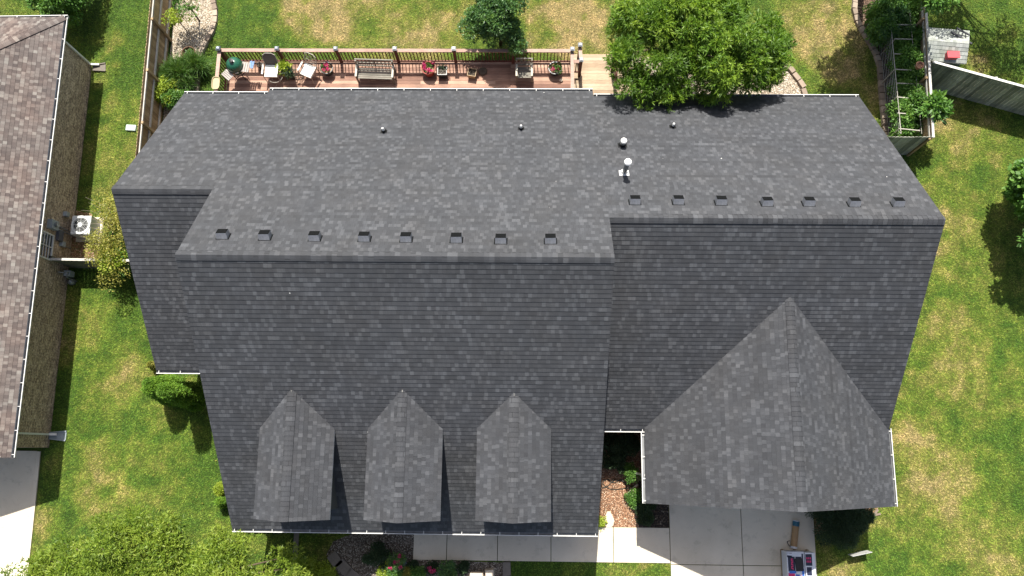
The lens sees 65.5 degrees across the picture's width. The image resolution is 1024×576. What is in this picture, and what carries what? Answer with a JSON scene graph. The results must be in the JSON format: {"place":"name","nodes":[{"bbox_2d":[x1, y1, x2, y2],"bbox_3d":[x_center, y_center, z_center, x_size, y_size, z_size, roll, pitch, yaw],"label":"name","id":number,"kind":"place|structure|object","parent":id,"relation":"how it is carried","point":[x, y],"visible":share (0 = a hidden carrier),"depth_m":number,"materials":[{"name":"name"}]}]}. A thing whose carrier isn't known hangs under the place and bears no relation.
{"place":"outdoors","nodes":[
{"label":"outdoors","id":0,"kind":"place"},
{"bbox_2d":[0,451,36,575],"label":"driveway","id":1,"kind":"structure","parent":0,"point":[16,476],"depth_m":29.26,"materials":[{"name":"concrete"}]},
{"bbox_2d":[21,451,40,575],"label":"driveway","id":2,"kind":"structure","parent":0,"point":[28,537],"depth_m":29.18,"materials":[{"name":"concrete"}]},
{"bbox_2d":[211,76,219,88],"bbox_3d":[-11.491,-7.953,30.896,0.320,0.070,0.540,0,78,1],"label":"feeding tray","id":3,"kind":"object","parent":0,"point":[215,82],"visible":1,"depth_m":30.90,"materials":[{"name":"beige plastic"}]},
{"bbox_2d":[413,534,446,559],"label":"path","id":4,"kind":"structure","parent":0,"point":[429,547],"depth_m":28.71,"materials":[{"name":"concrete"}]},
{"bbox_2d":[447,535,496,560],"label":"path","id":5,"kind":"structure","parent":0,"point":[473,547],"depth_m":28.68,"materials":[{"name":"concrete"}]},
{"bbox_2d":[0,0,1023,575],"bbox_3d":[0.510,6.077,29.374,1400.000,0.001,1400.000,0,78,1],"label":"lawn","id":6,"kind":"structure","parent":0,"point":[898,450],"depth_m":30.27,"materials":[{"name":"green plant"}]},
{"bbox_2d":[0,15,98,457],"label":"house","id":7,"kind":"structure","parent":6,"relation":"on","point":[45,70],"depth_m":29.18,"materials":[{"name":"brown brick"}]},
{"bbox_2d":[40,230,54,260],"bbox_3d":[-17.299,-1.578,29.581,0.050,0.800,1.000,0,78,1],"label":"window","id":8,"kind":"structure","parent":7,"relation":"in","point":[47,243],"depth_m":29.63,"materials":[{"name":"grey glass"}]},
{"bbox_2d":[58,270,76,281],"bbox_3d":[-17.077,-0.472,30.642,0.380,0.767,0.320,0,78,1],"label":"gas meter","id":9,"kind":"object","parent":7,"relation":"attached to","point":[68,273],"visible":1,"depth_m":30.46,"materials":[{"name":"grey paint"}]},
{"bbox_2d":[48,431,66,440],"bbox_3d":[-16.964,5.518,29.731,0.600,0.120,0.390,0,78,1],"label":"splash block","id":10,"kind":"object","parent":6,"relation":"on","point":[59,436],"depth_m":29.74,"materials":[{"name":"grey concrete"}]},
{"bbox_2d":[25,0,91,27],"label":"bush","id":11,"kind":"object","parent":6,"relation":"on","point":[57,7],"visible":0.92,"depth_m":31.54,"materials":[{"name":"green plant"}]},
{"bbox_2d":[70,211,99,258],"bbox_3d":[-16.619,-2.053,31.348,1.356,0.030,2.065,0,78,1],"label":"mulch bed","id":12,"kind":"object","parent":6,"relation":"on","point":[79,250],"visible":0.38,"depth_m":31.24,"materials":[{"name":"brown wood"}]},
{"bbox_2d":[70,216,103,241],"bbox_3d":[-16.632,-2.368,31.035,1.000,0.750,1.000,0,78,1],"label":"air conditioner","id":13,"kind":"object","parent":12,"relation":"on","point":[81,226],"visible":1,"depth_m":30.74,"materials":[{"name":"paint"}]},
{"bbox_2d":[49,256,130,268],"bbox_3d":[-14.617,-0.945,30.382,5.401,1.385,0.185,1,78,1],"label":"wooden fence","id":14,"kind":"object","parent":6,"relation":"on","point":[74,262],"visible":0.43,"depth_m":30.11,"materials":[{"name":"grey wood"}]},
{"bbox_2d":[92,62,105,71],"bbox_3d":[-16.976,-9.100,32.756,0.535,0.120,0.387,0,78,1],"label":"splash block","id":15,"kind":"object","parent":6,"relation":"on","point":[96,68],"depth_m":32.76,"materials":[{"name":"beige concrete"}]},
{"bbox_2d":[81,186,130,292],"bbox_3d":[-14.935,-1.833,30.011,2.390,2.489,4.119,0,78,1],"label":"yellow shrub","id":16,"kind":"object","parent":6,"relation":"on","point":[108,251],"visible":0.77,"depth_m":29.59,"materials":[{"name":"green plant"}]},
{"bbox_2d":[135,0,172,156],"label":"wooden fence","id":17,"kind":"object","parent":6,"relation":"on","point":[158,38],"visible":0.75,"depth_m":31.47,"materials":[{"name":"beige wood"}]},
{"bbox_2d":[0,503,313,575],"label":"lawn tree","id":18,"kind":"object","parent":6,"relation":"on","point":[149,549],"visible":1,"depth_m":25.53,"materials":[{"name":"green plant"}]},
{"bbox_2d":[140,374,187,407],"bbox_3d":[-12.644,3.642,28.844,1.329,2.576,1.292,0,78,1],"label":"arborvitae","id":19,"kind":"object","parent":6,"relation":"on","point":[149,386],"visible":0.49,"depth_m":28.27,"materials":[{"name":"green plant"}]},
{"bbox_2d":[155,381,206,412],"bbox_3d":[-11.700,3.778,28.357,1.200,3.512,1.217,0,78,1],"label":"arborvitae","id":20,"kind":"object","parent":6,"relation":"on","point":[184,394],"visible":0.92,"depth_m":27.98,"materials":[{"name":"green plant"}]},
{"bbox_2d":[163,0,211,119],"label":"gravel bed","id":21,"kind":"object","parent":6,"relation":"on","point":[194,35],"visible":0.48,"depth_m":33.06,"materials":[{"name":"beige gravel"}]},
{"bbox_2d":[154,74,181,106],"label":"shrub","id":22,"kind":"object","parent":21,"relation":"on","point":[160,86],"visible":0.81,"depth_m":31.70,"materials":[{"name":"green plant"}]},
{"bbox_2d":[157,86,189,109],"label":"shrub","id":23,"kind":"object","parent":21,"relation":"on","point":[174,99],"visible":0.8,"depth_m":31.66,"materials":[{"name":"green plant"}]},
{"bbox_2d":[161,7,195,30],"bbox_3d":[-13.401,-10.829,32.355,1.277,1.490,1.032,0,78,1],"label":"young tree","id":24,"kind":"object","parent":21,"relation":"on","point":[172,12],"visible":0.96,"depth_m":31.97,"materials":[{"name":"green plant"}]},
{"bbox_2d":[157,50,203,92],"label":"ornamental grass","id":25,"kind":"object","parent":21,"relation":"on","point":[174,67],"depth_m":31.83,"materials":[{"name":"green plant"}]},
{"bbox_2d":[171,0,200,21],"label":"young tree","id":26,"kind":"object","parent":21,"relation":"on","point":[188,7],"visible":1,"depth_m":31.48,"materials":[{"name":"green plant"}]},
{"bbox_2d":[179,48,214,79],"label":"ornamental grass","id":27,"kind":"object","parent":21,"relation":"on","point":[197,60],"depth_m":32.08,"materials":[{"name":"green plant"}]},
{"bbox_2d":[213,481,224,496],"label":"boxwood","id":28,"kind":"object","parent":6,"relation":"on","point":[218,488],"visible":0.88,"depth_m":28.61,"materials":[{"name":"green plant"}]},
{"bbox_2d":[213,496,227,508],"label":"boxwood","id":29,"kind":"object","parent":6,"relation":"on","point":[220,502],"visible":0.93,"depth_m":28.51,"materials":[{"name":"green plant"}]},
{"bbox_2d":[303,556,336,575],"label":"shrub","id":30,"kind":"object","parent":6,"relation":"on","point":[320,570],"visible":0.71,"depth_m":27.67,"materials":[{"name":"green plant"}]},
{"bbox_2d":[214,43,583,90],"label":"deck","id":31,"kind":"structure","parent":6,"relation":"on","point":[411,74],"depth_m":31.85,"materials":[{"name":"wood"}]},
{"bbox_2d":[221,57,249,80],"bbox_3d":[-10.793,-8.511,31.363,0.928,1.261,1.032,27,80,6],"label":"kamado grill","id":32,"kind":"object","parent":31,"relation":"on","point":[235,66],"visible":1,"depth_m":31.11,"materials":[{"name":"green ceramic"}]},
{"bbox_2d":[261,53,280,82],"bbox_3d":[-9.533,-8.707,31.518,0.640,1.035,0.770,2,78,1],"label":"patio chair","id":33,"kind":"object","parent":31,"relation":"on","point":[270,62],"visible":0.96,"depth_m":31.49,"materials":[{"name":"white fabric"}]},
{"bbox_2d":[275,57,292,76],"bbox_3d":[-9.004,-8.763,31.563,0.804,0.748,0.741,0,78,1],"label":"flower pot","id":34,"kind":"object","parent":31,"relation":"on","point":[283,64],"visible":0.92,"depth_m":31.40,"materials":[{"name":"plant"}]},
{"bbox_2d":[281,66,296,79],"bbox_3d":[-8.793,-8.488,31.562,0.630,0.831,0.674,42,82,9],"label":"flower pot","id":35,"kind":"object","parent":31,"relation":"on","point":[291,74],"visible":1,"depth_m":31.40,"materials":[{"name":"plant"}]},
{"bbox_2d":[297,52,319,83],"bbox_3d":[-8.033,-8.714,31.493,0.640,1.035,0.770,24,80,6],"label":"patio chair","id":36,"kind":"object","parent":31,"relation":"on","point":[308,70],"visible":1,"depth_m":31.49,"materials":[{"name":"white fabric"}]},
{"bbox_2d":[320,61,332,75],"bbox_3d":[-7.373,-8.732,31.710,0.530,0.592,0.525,0,78,1],"label":"flower pot","id":37,"kind":"object","parent":31,"relation":"on","point":[326,68],"visible":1,"depth_m":31.63,"materials":[{"name":"pink plant"}]},
{"bbox_2d":[354,58,395,84],"bbox_3d":[-5.403,-8.538,31.445,1.515,0.965,0.600,2,78,1],"label":"garden bench","id":38,"kind":"object","parent":31,"relation":"on","point":[382,72],"visible":1,"depth_m":31.46,"materials":[{"name":"grey wood"}]},
{"bbox_2d":[421,61,435,76],"bbox_3d":[-3.311,-8.696,31.602,0.570,0.651,0.569,0,78,1],"label":"flower pot","id":39,"kind":"object","parent":31,"relation":"on","point":[428,68],"visible":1,"depth_m":31.48,"materials":[{"name":"ceramic"}]},
{"bbox_2d":[437,66,446,77],"bbox_3d":[-2.762,-8.575,31.706,0.380,0.380,0.380,0,78,1],"label":"box planter","id":40,"kind":"object","parent":31,"relation":"on","point":[441,73],"visible":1,"depth_m":31.59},
{"bbox_2d":[467,68,476,78],"bbox_3d":[-1.583,-8.534,31.718,0.340,0.300,0.340,11,79,3],"label":"box planter","id":41,"kind":"object","parent":31,"relation":"on","point":[471,73],"visible":1,"depth_m":31.63,"materials":[{"name":"beige wood"}]},
{"bbox_2d":[516,58,532,82],"bbox_3d":[0.483,-8.553,31.346,0.675,0.965,0.600,0,78,1],"label":"wooden armchair","id":42,"kind":"object","parent":31,"relation":"on","point":[524,69],"visible":1,"depth_m":31.34,"materials":[{"name":"grey wood"}]},
{"bbox_2d":[548,60,562,75],"bbox_3d":[1.738,-8.681,31.547,0.603,0.581,0.573,0,78,1],"label":"flower pot","id":43,"kind":"object","parent":31,"relation":"on","point":[555,68],"visible":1,"depth_m":31.43,"materials":[{"name":"pink plant"}]},
{"bbox_2d":[326,534,502,575],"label":"gravel bed","id":44,"kind":"object","parent":6,"relation":"on","point":[351,549],"visible":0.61,"depth_m":28.74,"materials":[{"name":"grey gravel"}]},
{"bbox_2d":[327,550,341,566],"bbox_3d":[-6.369,9.783,28.675,0.391,0.100,0.529,-37,80,-6],"label":"stepping stone","id":45,"kind":"object","parent":44,"relation":"on","point":[334,558],"visible":0.9,"depth_m":28.64,"materials":[{"name":"grey stone"}]},
{"bbox_2d":[335,557,352,575],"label":"stepping stone","id":46,"kind":"object","parent":44,"relation":"on","point":[344,567],"visible":1,"depth_m":28.57,"materials":[{"name":"grey stone"}]},
{"bbox_2d":[360,540,391,572],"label":"shrub","id":47,"kind":"object","parent":44,"relation":"on","point":[377,553],"visible":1,"depth_m":28.21,"materials":[{"name":"green plant"}]},
{"bbox_2d":[376,559,389,575],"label":"shrub","id":48,"kind":"object","parent":44,"relation":"on","point":[380,572],"visible":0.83,"depth_m":28.24,"materials":[{"name":"green plant"}]},
{"bbox_2d":[385,568,404,575],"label":"shrub","id":49,"kind":"object","parent":44,"relation":"on","point":[393,573],"visible":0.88,"depth_m":28.14,"materials":[{"name":"green plant"}]},
{"bbox_2d":[385,551,406,572],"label":"rose bush","id":50,"kind":"object","parent":44,"relation":"on","point":[396,562],"visible":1,"depth_m":28.10,"materials":[{"name":"green plant"}]},
{"bbox_2d":[408,564,425,575],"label":"shrub","id":51,"kind":"object","parent":44,"relation":"on","point":[420,571],"visible":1,"depth_m":28.23,"materials":[{"name":"green plant"}]},
{"bbox_2d":[424,559,438,575],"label":"shrub","id":52,"kind":"object","parent":44,"relation":"on","point":[431,567],"visible":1,"depth_m":28.29,"materials":[{"name":"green plant"}]},
{"bbox_2d":[435,560,457,575],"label":"shrub","id":53,"kind":"object","parent":44,"relation":"on","point":[448,569],"visible":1,"depth_m":28.17,"materials":[{"name":"green plant"}]},
{"bbox_2d":[456,560,469,575],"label":"shrub","id":54,"kind":"object","parent":44,"relation":"on","point":[464,566],"visible":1,"depth_m":28.34,"materials":[{"name":"green plant"}]},
{"bbox_2d":[485,568,494,575],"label":"boulder","id":55,"kind":"object","parent":44,"relation":"on","point":[489,571],"visible":1,"depth_m":28.31,"materials":[{"name":"stone"}]},
{"bbox_2d":[502,561,510,575],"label":"edging block","id":56,"kind":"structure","parent":44,"relation":"on","point":[506,565],"depth_m":28.47,"materials":[{"name":"grey concrete"}]},
{"bbox_2d":[454,0,528,55],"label":"ornamental tree","id":57,"kind":"object","parent":6,"relation":"on","point":[487,19],"visible":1,"depth_m":30.17,"materials":[{"name":"green plant"}]},
{"bbox_2d":[111,88,945,536],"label":"house","id":58,"kind":"structure","parent":6,"relation":"on","point":[443,310],"depth_m":24.02,"materials":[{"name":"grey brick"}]},
{"bbox_2d":[574,54,629,93],"bbox_3d":[3.587,-7.854,31.477,2.330,1.380,3.402,0,78,1],"label":"landing","id":59,"kind":"object","parent":6,"relation":"on","point":[596,78],"visible":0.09,"depth_m":31.98,"materials":[{"name":"beige wood"}]},
{"bbox_2d":[599,432,668,527],"bbox_3d":[3.946,6.785,29.157,3.490,0.030,3.799,0,78,1],"label":"mulch bed","id":60,"kind":"object","parent":6,"relation":"on","point":[615,503],"visible":0.16,"depth_m":28.99,"materials":[{"name":"brown wood"}]},
{"bbox_2d":[598,516,607,530],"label":"shrub","id":61,"kind":"object","parent":60,"relation":"on","point":[602,521],"visible":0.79,"depth_m":28.58,"materials":[{"name":"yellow plant"}]},
{"bbox_2d":[604,511,613,527],"bbox_3d":[3.517,8.379,28.799,0.364,0.050,0.578,0,78,1],"label":"flat stone","id":62,"kind":"object","parent":60,"relation":"on","point":[610,520],"visible":1,"depth_m":28.77,"materials":[{"name":"white stone"}]},
{"bbox_2d":[602,432,629,473],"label":"shrub","id":63,"kind":"object","parent":60,"relation":"on","point":[613,462],"visible":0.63,"depth_m":28.47,"materials":[{"name":"green plant"}]},
{"bbox_2d":[603,479,635,490],"bbox_3d":[3.943,7.167,29.038,1.292,0.024,0.402,4,78,2],"label":"garden hose","id":64,"kind":"object","parent":60,"relation":"on","point":[615,482],"visible":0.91,"depth_m":29.03,"materials":[{"name":"black rubber"}]},
{"bbox_2d":[621,462,641,484],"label":"shrub","id":65,"kind":"object","parent":60,"relation":"on","point":[630,472],"visible":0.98,"depth_m":28.55,"materials":[{"name":"green plant"}]},
{"bbox_2d":[623,488,641,509],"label":"shrub","id":66,"kind":"object","parent":60,"relation":"on","point":[633,498],"visible":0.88,"depth_m":28.64,"materials":[{"name":"green plant"}]},
{"bbox_2d":[638,481,668,527],"bbox_3d":[5.133,7.844,28.907,1.083,0.030,1.649,0,78,1],"label":"soil bed","id":67,"kind":"object","parent":6,"relation":"on","point":[661,514],"visible":0.43,"depth_m":28.80,"materials":[{"name":"brown soil"}]},
{"bbox_2d":[634,500,656,526],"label":"shrub","id":68,"kind":"object","parent":67,"relation":"on","point":[645,517],"visible":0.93,"depth_m":28.40,"materials":[{"name":"green plant"}]},
{"bbox_2d":[631,57,800,93],"bbox_3d":[7.888,-7.636,32.067,7.850,0.030,3.710,0,78,1],"label":"gravel bed","id":69,"kind":"object","parent":6,"relation":"on","point":[788,85],"visible":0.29,"depth_m":32.09,"materials":[{"name":"beige gravel"}]},
{"bbox_2d":[603,0,798,111],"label":"tree","id":70,"kind":"object","parent":69,"relation":"on","point":[719,49],"visible":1,"depth_m":27.23,"materials":[{"name":"green plant"}]},
{"bbox_2d":[814,508,877,534],"bbox_3d":[12.139,8.295,28.708,2.531,0.030,1.199,0,78,1],"label":"mulch bed","id":71,"kind":"object","parent":6,"relation":"on","point":[874,509],"visible":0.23,"depth_m":28.67,"materials":[{"name":"brown wood"}]},
{"bbox_2d":[804,508,876,551],"bbox_3d":[11.585,8.078,28.027,2.716,1.480,2.368,0,78,1],"label":"juniper shrub","id":72,"kind":"object","parent":71,"relation":"on","point":[843,527],"visible":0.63,"depth_m":27.72,"materials":[{"name":"green plant"}]},
{"bbox_2d":[888,134,931,154],"bbox_3d":[14.331,-5.525,30.594,2.910,1.841,0.164,0,78,1],"label":"wooden fence","id":73,"kind":"object","parent":6,"relation":"on","point":[904,145],"visible":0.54,"depth_m":30.21,"materials":[{"name":"grey wood"}]},
{"bbox_2d":[906,5,934,156],"bbox_3d":[15.845,-9.015,31.277,0.187,1.865,7.440,3,78,2],"label":"wooden fence","id":74,"kind":"object","parent":6,"relation":"on","point":[928,122],"visible":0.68,"depth_m":30.42,"materials":[{"name":"beige wood"}]},
{"bbox_2d":[915,89,953,124],"bbox_3d":[15.973,-6.685,30.530,1.335,2.385,1.380,31,81,7],"label":"climbing plant","id":75,"kind":"object","parent":6,"relation":"on","point":[941,107],"visible":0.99,"depth_m":29.66,"materials":[{"name":"green plant"}]},
{"bbox_2d":[928,27,969,66],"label":"shed","id":76,"kind":"structure","parent":6,"relation":"on","point":[941,42],"depth_m":30.24,"materials":[{"name":"grey"}]},
{"bbox_2d":[945,51,959,59],"bbox_3d":[16.657,-8.791,30.137,0.465,0.240,0.284,0,78,1],"label":"red box","id":77,"kind":"object","parent":76,"relation":"on","point":[952,55],"visible":1,"depth_m":30.03,"materials":[{"name":"plastic"}]},
{"bbox_2d":[930,59,1023,115],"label":"wooden fence","id":78,"kind":"object","parent":6,"relation":"on","point":[987,90],"visible":0.88,"depth_m":30.89,"materials":[{"name":"grey wood"}]},
{"bbox_2d":[1000,158,1023,251],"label":"maple tree","id":79,"kind":"object","parent":6,"relation":"on","point":[1013,191],"visible":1,"depth_m":28.87,"materials":[{"name":"green plant"}]},
{"bbox_2d":[498,535,550,560],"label":"path","id":80,"kind":"structure","parent":0,"point":[524,548],"depth_m":28.64,"materials":[{"name":"concrete"}]},
{"bbox_2d":[551,527,612,561],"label":"path","id":81,"kind":"structure","parent":0,"point":[599,548],"depth_m":28.61,"materials":[{"name":"concrete"}]},
{"bbox_2d":[613,527,669,562],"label":"path","id":82,"kind":"structure","parent":0,"point":[641,545],"depth_m":28.60,"materials":[{"name":"concrete"}]},
{"bbox_2d":[669,505,742,564],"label":"driveway","id":83,"kind":"structure","parent":0,"point":[700,535],"depth_m":28.62,"materials":[{"name":"concrete"}]},
{"bbox_2d":[671,565,742,575],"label":"driveway","id":84,"kind":"structure","parent":0,"point":[704,570],"depth_m":28.38,"materials":[{"name":"concrete"}]},
{"bbox_2d":[741,509,815,565],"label":"driveway","id":85,"kind":"structure","parent":0,"point":[766,535],"depth_m":28.59,"materials":[{"name":"concrete"}]},
{"bbox_2d":[787,520,799,548],"bbox_3d":[10.072,8.810,28.509,0.353,0.238,0.968,9,79,3],"label":"underlay roll","id":86,"kind":"object","parent":85,"relation":"on","point":[795,532],"visible":1,"depth_m":28.43,"materials":[{"name":"brown paper"}]},
{"bbox_2d":[784,551,802,575],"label":"shingle bundle","id":87,"kind":"object","parent":85,"relation":"on","point":[785,559],"visible":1,"depth_m":27.90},
{"bbox_2d":[785,551,804,575],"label":"shingle bundle","id":88,"kind":"object","parent":87,"relation":"on","point":[790,567],"visible":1,"depth_m":27.72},
{"bbox_2d":[795,558,803,570],"bbox_3d":[9.988,9.625,27.687,0.260,0.050,0.420,-3,78,0],"label":"black bag","id":89,"kind":"object","parent":88,"relation":"on","point":[799,564],"visible":1,"depth_m":27.67,"materials":[{"name":"plastic"}]},
{"bbox_2d":[804,552,815,575],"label":"shingle bundle","id":90,"kind":"object","parent":87,"relation":"on","point":[809,563],"visible":1,"depth_m":27.71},
{"bbox_2d":[743,566,816,575],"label":"driveway","id":91,"kind":"structure","parent":0,"point":[761,570],"depth_m":28.35,"materials":[{"name":"concrete"}]},
{"bbox_2d":[857,0,895,131],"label":"garden soil","id":92,"kind":"structure","parent":0,"point":[860,6],"depth_m":32.30,"materials":[{"name":"brown soil"}]},
{"bbox_2d":[862,1,897,26],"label":"garden plant","id":93,"kind":"object","parent":92,"relation":"on","point":[871,15],"visible":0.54,"depth_m":31.57,"materials":[{"name":"green plant"}]},
{"bbox_2d":[864,16,900,44],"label":"garden shrub","id":94,"kind":"object","parent":92,"relation":"on","point":[881,22],"visible":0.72,"depth_m":31.21,"materials":[{"name":"green plant"}]},
{"bbox_2d":[870,0,905,19],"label":"garden shrub","id":95,"kind":"object","parent":92,"relation":"on","point":[877,2],"visible":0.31,"depth_m":31.32,"materials":[{"name":"green plant"}]},
{"bbox_2d":[876,9,908,26],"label":"garden plant","id":96,"kind":"object","parent":92,"relation":"on","point":[901,20],"visible":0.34,"depth_m":31.21,"materials":[{"name":"green plant"}]},
{"bbox_2d":[867,2,918,50],"bbox_3d":[15.114,-10.373,31.631,2.160,1.756,1.904,0,78,1],"label":"garden shrub","id":97,"kind":"object","parent":92,"relation":"on","point":[893,16],"visible":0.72,"depth_m":31.14,"materials":[{"name":"green plant"}]},
{"bbox_2d":[881,22,919,57],"bbox_3d":[15.486,-9.767,31.635,1.412,1.491,1.528,0,78,1],"label":"garden plant","id":98,"kind":"object","parent":92,"relation":"on","point":[902,43],"visible":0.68,"depth_m":31.18,"materials":[{"name":"green plant"}]},
{"bbox_2d":[885,95,916,121],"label":"garden plant","id":99,"kind":"object","parent":92,"relation":"on","point":[903,103],"visible":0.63,"depth_m":30.67,"materials":[{"name":"green plant"}]},
{"bbox_2d":[879,5,923,136],"bbox_3d":[15.485,-8.842,31.493,1.471,1.384,6.395,0,78,1],"label":"trellis","id":100,"kind":"object","parent":92,"relation":"on","point":[897,97],"visible":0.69,"depth_m":30.99,"materials":[{"name":"wood"}]},
{"bbox_2d":[886,64,921,91],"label":"garden plant","id":101,"kind":"object","parent":92,"relation":"on","point":[905,72],"visible":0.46,"depth_m":30.96,"materials":[{"name":"green plant"}]},
{"bbox_2d":[885,44,923,79],"bbox_3d":[15.409,-8.801,31.265,1.217,1.825,1.343,39,82,8],"label":"garden shrub","id":102,"kind":"object","parent":92,"relation":"on","point":[904,58],"visible":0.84,"depth_m":30.79,"materials":[{"name":"green plant"}]},
{"bbox_2d":[887,76,921,98],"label":"garden plant","id":103,"kind":"object","parent":92,"relation":"on","point":[903,88],"visible":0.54,"depth_m":30.76,"materials":[{"name":"green plant"}]},
{"bbox_2d":[888,103,922,136],"bbox_3d":[15.261,-6.282,30.855,1.460,1.615,1.586,0,78,1],"label":"garden plant","id":104,"kind":"object","parent":92,"relation":"on","point":[909,123],"visible":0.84,"depth_m":30.49,"materials":[{"name":"green plant"}]},
{"bbox_2d":[889,24,924,56],"bbox_3d":[15.838,-9.588,31.448,1.493,1.776,1.299,27,80,6],"label":"garden shrub","id":105,"kind":"object","parent":92,"relation":"on","point":[917,33],"visible":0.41,"depth_m":31.00,"materials":[{"name":"green plant"}]},
{"bbox_2d":[895,0,918,14],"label":"garden shrub","id":106,"kind":"object","parent":92,"relation":"on","point":[909,5],"visible":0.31,"depth_m":31.17,"materials":[{"name":"green plant"}]},
{"bbox_2d":[892,67,924,95],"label":"garden shrub","id":107,"kind":"object","parent":92,"relation":"on","point":[919,76],"visible":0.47,"depth_m":30.64,"materials":[{"name":"green plant"}]},
{"bbox_2d":[898,84,926,120],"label":"garden shrub","id":108,"kind":"object","parent":92,"relation":"on","point":[918,98],"visible":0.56,"depth_m":30.33,"materials":[{"name":"green plant"}]},
{"bbox_2d":[881,0,960,17],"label":"garden tree","id":109,"kind":"object","parent":92,"relation":"on","point":[937,5],"visible":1,"depth_m":28.13,"materials":[{"name":"green plant"}]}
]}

